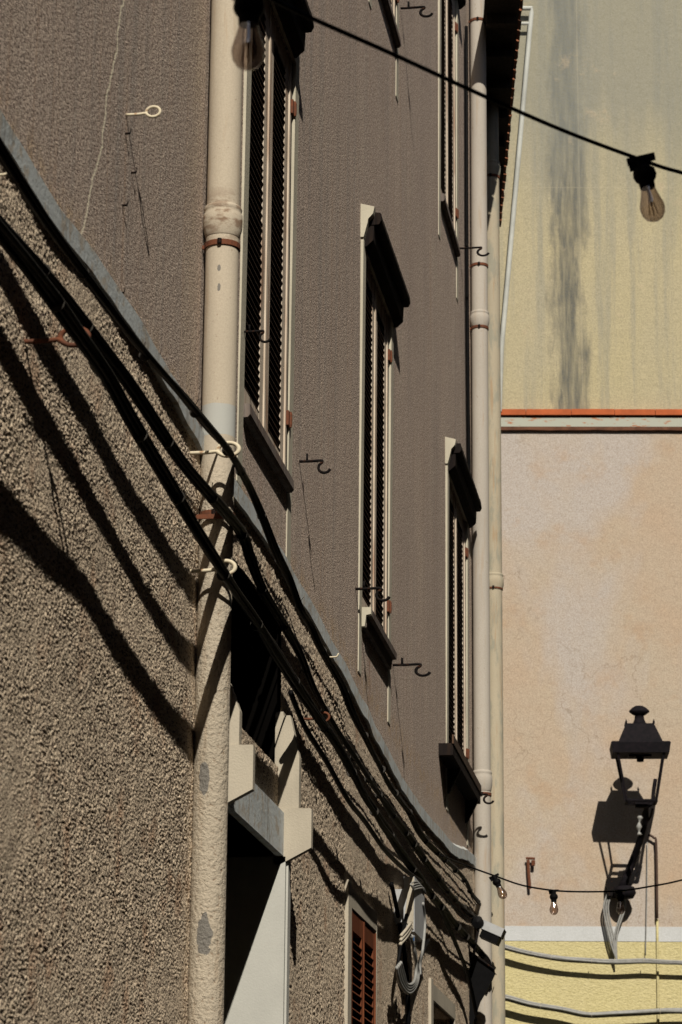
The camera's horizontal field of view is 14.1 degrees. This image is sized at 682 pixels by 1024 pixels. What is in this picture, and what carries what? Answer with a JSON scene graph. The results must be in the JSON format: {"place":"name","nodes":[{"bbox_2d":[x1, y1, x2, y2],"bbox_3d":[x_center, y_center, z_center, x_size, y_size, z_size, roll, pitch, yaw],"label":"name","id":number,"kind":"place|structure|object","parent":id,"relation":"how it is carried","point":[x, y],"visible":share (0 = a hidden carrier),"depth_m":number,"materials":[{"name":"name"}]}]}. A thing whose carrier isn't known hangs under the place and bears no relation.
{"place":"outdoors","nodes":[
{"label":"outdoors","id":0,"kind":"place"},
{"bbox_2d":[270,0,681,174],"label":"festoon wire","id":1,"kind":"object","parent":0,"point":[413,63],"visible":1,"depth_m":5.13,"materials":[{"name":"black rubber"}]},
{"bbox_2d":[231,0,264,70],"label":"festoon bulb","id":2,"kind":"object","parent":1,"relation":"hanging from","point":[248,13],"visible":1,"depth_m":4.47,"materials":[{"name":"clear glass"}]},
{"bbox_2d":[626,152,664,221],"bbox_3d":[0.630,-0.670,5.696,0.077,0.150,0.051,-2,-16,8],"label":"festoon bulb","id":3,"kind":"object","parent":1,"relation":"hanging from","point":[644,172],"visible":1,"depth_m":5.69,"materials":[{"name":"clear glass"}]},
{"label":"ground","id":4,"kind":"structure","parent":0,"visible":0},
{"bbox_2d":[0,0,481,1023],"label":"townhouse","id":5,"kind":"structure","parent":4,"relation":"on","point":[352,260],"depth_m":9.43,"materials":[{"name":"paint"}]},
{"bbox_2d":[23,327,90,347],"bbox_3d":[-0.653,-0.399,6.304,0.167,0.054,0.019,-2,-16,8],"label":"wall hook","id":6,"kind":"object","parent":5,"relation":"attached to","point":[59,338],"depth_m":6.30,"materials":[{"name":"metal"}]},
{"bbox_2d":[126,105,161,117],"bbox_3d":[-0.537,-1.090,7.517,0.098,0.039,0.012,-2,-16,8],"label":"wall hook","id":7,"kind":"object","parent":5,"relation":"attached to","point":[158,114],"depth_m":7.51,"materials":[{"name":"beige paint"}]},
{"bbox_2d":[190,559,236,574],"bbox_3d":[-0.381,0.166,8.172,0.148,0.054,0.017,-2,-16,8],"label":"wall hook","id":8,"kind":"object","parent":5,"relation":"attached to","point":[233,564],"depth_m":8.17,"materials":[{"name":"beige paint"}]},
{"bbox_2d":[188,0,242,1023],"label":"drainpipe","id":9,"kind":"object","parent":5,"relation":"attached to","point":[222,224],"visible":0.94,"depth_m":8.27,"materials":[{"name":"beige metal"}]},
{"bbox_2d":[195,514,222,519],"bbox_3d":[-0.385,0.014,8.261,0.125,0.014,0.007,-2,-16,8],"label":"iron strap","id":10,"kind":"object","parent":9,"relation":"attached to","point":[207,516],"visible":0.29,"depth_m":8.26,"materials":[{"name":"brown metal"}]},
{"bbox_2d":[190,441,240,457],"bbox_3d":[-0.378,-0.185,8.214,0.164,0.054,0.019,-2,-16,8],"label":"wall hook","id":11,"kind":"object","parent":5,"relation":"attached to","point":[217,451],"depth_m":8.21,"materials":[{"name":"beige paint"}]},
{"bbox_2d":[0,138,492,915],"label":"cable bundle","id":12,"kind":"object","parent":11,"relation":"hanging from","point":[26,192],"visible":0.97,"depth_m":8.10,"materials":[{"name":"black rubber"}]},
{"bbox_2d":[75,268,476,904],"bbox_3d":[0.135,0.901,11.804,0.044,0.339,11.708,-2,-16,8],"label":"wire","id":13,"kind":"object","parent":12,"relation":"attached to","point":[189,410],"visible":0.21,"depth_m":7.12,"materials":[{"name":"black rubber"}]},
{"bbox_2d":[99,299,455,865],"bbox_3d":[0.130,0.875,11.774,0.044,0.325,11.640,-2,-16,8],"label":"wire","id":14,"kind":"object","parent":12,"relation":"on","point":[421,829],"visible":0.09,"depth_m":14.26,"materials":[{"name":"black rubber"}]},
{"bbox_2d":[441,855,681,892],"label":"festoon wire","id":15,"kind":"object","parent":12,"relation":"hanging from","point":[559,890],"visible":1,"depth_m":15.24,"materials":[{"name":"black rubber"}]},
{"bbox_2d":[489,873,504,897],"bbox_3d":[0.844,2.010,14.809,0.098,0.140,0.049,-2,-16,8],"label":"festoon bulb","id":16,"kind":"object","parent":15,"relation":"hanging from","point":[496,882],"visible":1,"depth_m":14.80,"materials":[{"name":"black plastic"}]},
{"bbox_2d":[549,889,558,912],"bbox_3d":[1.173,2.151,15.189,0.049,0.140,0.051,13,-20,-37],"label":"festoon bulb","id":17,"kind":"object","parent":15,"relation":"hanging from","point":[553,896],"visible":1,"depth_m":15.19,"materials":[{"name":"black plastic"}]},
{"bbox_2d":[616,889,624,911],"bbox_3d":[1.580,2.206,15.590,0.049,0.140,0.051,13,-20,-37],"label":"festoon bulb","id":18,"kind":"object","parent":15,"relation":"hanging from","point":[620,896],"visible":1,"depth_m":15.58,"materials":[{"name":"black plastic"}]},
{"bbox_2d":[0,214,481,918],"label":"cable bundle","id":19,"kind":"object","parent":5,"relation":"attached to","point":[144,406],"visible":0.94,"depth_m":8.00,"materials":[{"name":"black rubber"}]},
{"bbox_2d":[209,503,471,920],"bbox_3d":[0.100,1.005,11.512,0.041,0.287,11.141,-2,-16,8],"label":"wire","id":20,"kind":"object","parent":19,"relation":"attached to","point":[391,820],"visible":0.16,"depth_m":12.39,"materials":[{"name":"black rubber"}]},
{"bbox_2d":[0,219,495,968],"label":"cable bundle","id":21,"kind":"object","parent":5,"relation":"attached to","point":[40,283],"visible":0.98,"depth_m":7.24,"materials":[{"name":"black rubber"}]},
{"bbox_2d":[288,690,422,883],"bbox_3d":[0.109,1.211,11.204,0.045,0.197,3.785,-2,-16,8],"label":"cable","id":22,"kind":"object","parent":21,"relation":"hanging from","point":[350,803],"visible":0.98,"depth_m":10.35,"materials":[{"name":"black rubber"}]},
{"bbox_2d":[394,876,425,994],"bbox_3d":[0.277,1.920,12.509,0.128,0.553,0.970,-2,-16,8],"label":"coiled cable","id":23,"kind":"object","parent":22,"relation":"hanging from","point":[410,896],"visible":1,"depth_m":12.63,"materials":[{"name":"grey plastic"},{"name":"black rubber"}]},
{"bbox_2d":[389,882,410,1023],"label":"cable","id":24,"kind":"object","parent":23,"relation":"attached to","point":[397,913],"visible":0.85,"depth_m":12.83,"materials":[{"name":"grey plastic"}]},
{"bbox_2d":[396,913,429,992],"bbox_3d":[0.357,2.029,12.977,0.049,0.547,1.224,-2,-16,8],"label":"cable","id":25,"kind":"object","parent":23,"relation":"attached to","point":[400,947],"visible":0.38,"depth_m":12.50,"materials":[{"name":"black rubber"}]},
{"bbox_2d":[428,889,477,1015],"bbox_3d":[0.601,2.369,14.674,0.030,0.373,2.621,-2,-16,8],"label":"cable","id":26,"kind":"object","parent":21,"relation":"hanging from","point":[457,947],"visible":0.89,"depth_m":15.11,"materials":[{"name":"black rubber"}]},
{"bbox_2d":[244,324,270,342],"bbox_3d":[-0.281,-0.595,9.215,0.100,0.067,0.009,-2,-16,8],"label":"wall hook","id":27,"kind":"object","parent":5,"relation":"attached to","point":[260,334],"depth_m":9.21,"materials":[{"name":"metal"}]},
{"bbox_2d":[224,572,312,1023],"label":"doorway","id":28,"kind":"structure","parent":5,"relation":"in","point":[258,889],"depth_m":9.47,"materials":[{"name":"paint"}]},
{"bbox_2d":[236,0,313,562],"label":"window","id":29,"kind":"structure","parent":5,"relation":"in","point":[268,104],"depth_m":9.92,"materials":[{"name":"beige paint"}]},
{"bbox_2d":[299,453,330,473],"bbox_3d":[-0.097,-0.180,10.349,0.122,0.082,0.011,-2,-16,8],"label":"wall hook","id":30,"kind":"object","parent":5,"relation":"attached to","point":[321,461],"depth_m":10.35,"materials":[{"name":"metal"}]},
{"bbox_2d":[304,711,329,720],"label":"wall hook","id":31,"kind":"object","parent":5,"relation":"attached to","point":[327,714],"depth_m":10.21,"materials":[{"name":"metal"}]},
{"bbox_2d":[344,879,376,1023],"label":"window","id":32,"kind":"structure","parent":5,"relation":"in","point":[360,959],"depth_m":11.45,"materials":[{"name":"wood"}]},
{"bbox_2d":[355,581,390,601],"bbox_3d":[0.137,0.340,11.776,0.153,0.094,0.013,-2,-16,8],"label":"wall hook","id":33,"kind":"object","parent":5,"relation":"attached to","point":[379,590],"depth_m":11.77,"materials":[{"name":"metal"}]},
{"bbox_2d":[358,204,409,724],"bbox_3d":[0.179,-0.193,12.604,0.141,2.165,1.142,-2,-16,8],"label":"window","id":34,"kind":"structure","parent":5,"relation":"in","point":[375,437],"depth_m":12.64,"materials":[{"name":"beige paint"}]},
{"bbox_2d":[368,0,400,101],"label":"window","id":35,"kind":"structure","parent":5,"relation":"in","point":[389,5],"depth_m":13.80,"materials":[{"name":"beige paint"}]},
{"bbox_2d":[393,658,430,676],"bbox_3d":[0.335,0.731,12.978,0.183,0.094,0.015,-2,-16,8],"label":"wall hook","id":36,"kind":"object","parent":5,"relation":"attached to","point":[418,665],"depth_m":12.97,"materials":[{"name":"metal"}]},
{"bbox_2d":[400,1,432,17],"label":"wall hook","id":37,"kind":"object","parent":5,"relation":"attached to","point":[420,11],"depth_m":14.14,"materials":[{"name":"metal"}]},
{"bbox_2d":[428,978,454,1023],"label":"window","id":38,"kind":"structure","parent":5,"relation":"in","point":[435,996],"depth_m":14.25,"materials":[{"name":"stone"}]},
{"bbox_2d":[438,0,465,301],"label":"window","id":39,"kind":"structure","parent":5,"relation":"in","point":[448,10],"depth_m":16.55,"materials":[{"name":"beige paint"}]},
{"bbox_2d":[438,437,481,846],"bbox_3d":[0.668,0.730,15.859,0.141,2.165,1.665,-2,-16,8],"label":"window","id":40,"kind":"structure","parent":5,"relation":"in","point":[454,754],"depth_m":16.04,"materials":[{"name":"beige paint"}]},
{"bbox_2d":[465,26,470,471],"bbox_3d":[0.792,-1.523,17.216,0.022,3.268,0.134,-2,-16,8],"label":"wire","id":41,"kind":"object","parent":5,"relation":"attached to","point":[467,269],"visible":0.85,"depth_m":17.16,"materials":[{"name":"black rubber"}]},
{"bbox_2d":[460,243,489,256],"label":"wall hook","id":42,"kind":"object","parent":5,"relation":"attached to","point":[477,251],"depth_m":16.89,"materials":[{"name":"metal"}]},
{"bbox_2d":[468,0,491,1023],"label":"drainpipe","id":43,"kind":"object","parent":5,"relation":"attached to","point":[479,320],"visible":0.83,"depth_m":17.14,"materials":[{"name":"metal"}]},
{"bbox_2d":[469,950,494,1023],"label":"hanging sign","id":44,"kind":"object","parent":5,"relation":"attached to","point":[482,973],"visible":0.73,"depth_m":15.99,"materials":[{"name":"black metal"}]},
{"bbox_2d":[480,793,493,803],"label":"wall hook","id":45,"kind":"object","parent":5,"relation":"attached to","point":[485,796],"depth_m":16.37,"materials":[{"name":"metal"}]},
{"bbox_2d":[471,916,505,957],"bbox_3d":[0.853,2.477,15.967,0.176,0.249,0.426,-2,-16,8],"label":"floodlight","id":46,"kind":"object","parent":5,"relation":"attached to","point":[494,934],"visible":1,"depth_m":16.04,"materials":[{"name":"plastic"}]},
{"bbox_2d":[233,0,522,711],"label":"eaved house","id":47,"kind":"structure","parent":4,"relation":"on","point":[502,21],"depth_m":18.32,"materials":[{"name":"brown paint"}]},
{"bbox_2d":[486,103,504,1023],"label":"drainpipe","id":48,"kind":"object","parent":47,"relation":"attached to","point":[496,581],"visible":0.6,"depth_m":18.31,"materials":[{"name":"metal"}]},
{"bbox_2d":[499,0,681,1023],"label":"building","id":49,"kind":"structure","parent":4,"relation":"on","point":[591,456],"depth_m":24.94,"materials":[{"name":"yellow paint"}]},
{"bbox_2d":[500,6,533,411],"bbox_3d":[1.627,-2.864,25.679,0.377,4.049,0.044,0,-16,1],"label":"slanting pipe","id":50,"kind":"object","parent":49,"relation":"attached to","point":[529,23],"visible":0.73,"depth_m":25.70,"materials":[{"name":"grey metal"}]},
{"bbox_2d":[526,857,534,888],"bbox_3d":[1.653,3.145,24.011,0.082,0.277,0.066,-2,-16,8],"label":"iron catch","id":51,"kind":"object","parent":49,"relation":"attached to","point":[528,859],"visible":1,"depth_m":24.00,"materials":[{"name":"brown metal"}]},
{"bbox_2d":[505,994,681,1018],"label":"cable loom","id":52,"kind":"object","parent":49,"relation":"attached to","point":[566,1010],"visible":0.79,"depth_m":23.56,"materials":[{"name":"plastic"}]},
{"bbox_2d":[505,944,681,964],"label":"cable loom","id":53,"kind":"object","parent":49,"relation":"attached to","point":[550,957],"visible":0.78,"depth_m":23.68,"materials":[{"name":"plastic"}]},
{"bbox_2d":[606,705,670,898],"bbox_3d":[2.567,2.505,23.797,0.521,1.604,0.830,0,-16,1],"label":"wall lantern","id":54,"kind":"object","parent":49,"relation":"attached to","point":[640,740],"depth_m":23.62,"materials":[{"name":"paint"}]},
{"bbox_2d":[603,894,617,958],"bbox_3d":[2.323,3.583,23.802,0.121,0.571,0.016,0,-16,1],"label":"cable","id":55,"kind":"object","parent":54,"relation":"hanging from","point":[606,911],"visible":1,"depth_m":23.80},
{"bbox_2d":[613,899,625,957],"bbox_3d":[2.406,3.587,23.799,0.118,0.576,0.016,0,-16,1],"label":"cable","id":56,"kind":"object","parent":54,"relation":"hanging from","point":[619,921],"visible":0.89,"depth_m":23.80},
{"bbox_2d":[645,842,647,954],"bbox_3d":[2.651,3.354,23.931,0.044,0.982,0.009,0,-16,1],"label":"wire","id":57,"kind":"object","parent":49,"relation":"attached to","point":[646,898],"visible":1,"depth_m":23.92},
{"bbox_2d":[648,834,657,917],"bbox_3d":[2.715,3.162,23.963,0.084,0.737,0.022,0,-16,1],"label":"conduit","id":58,"kind":"object","parent":49,"relation":"attached to","point":[656,849],"visible":1,"depth_m":23.97,"materials":[{"name":"brown metal"}]},
{"bbox_2d":[656,919,659,1023],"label":"conduit","id":59,"kind":"object","parent":49,"relation":"attached to","point":[657,955],"visible":1,"depth_m":23.77,"materials":[{"name":"metal"}]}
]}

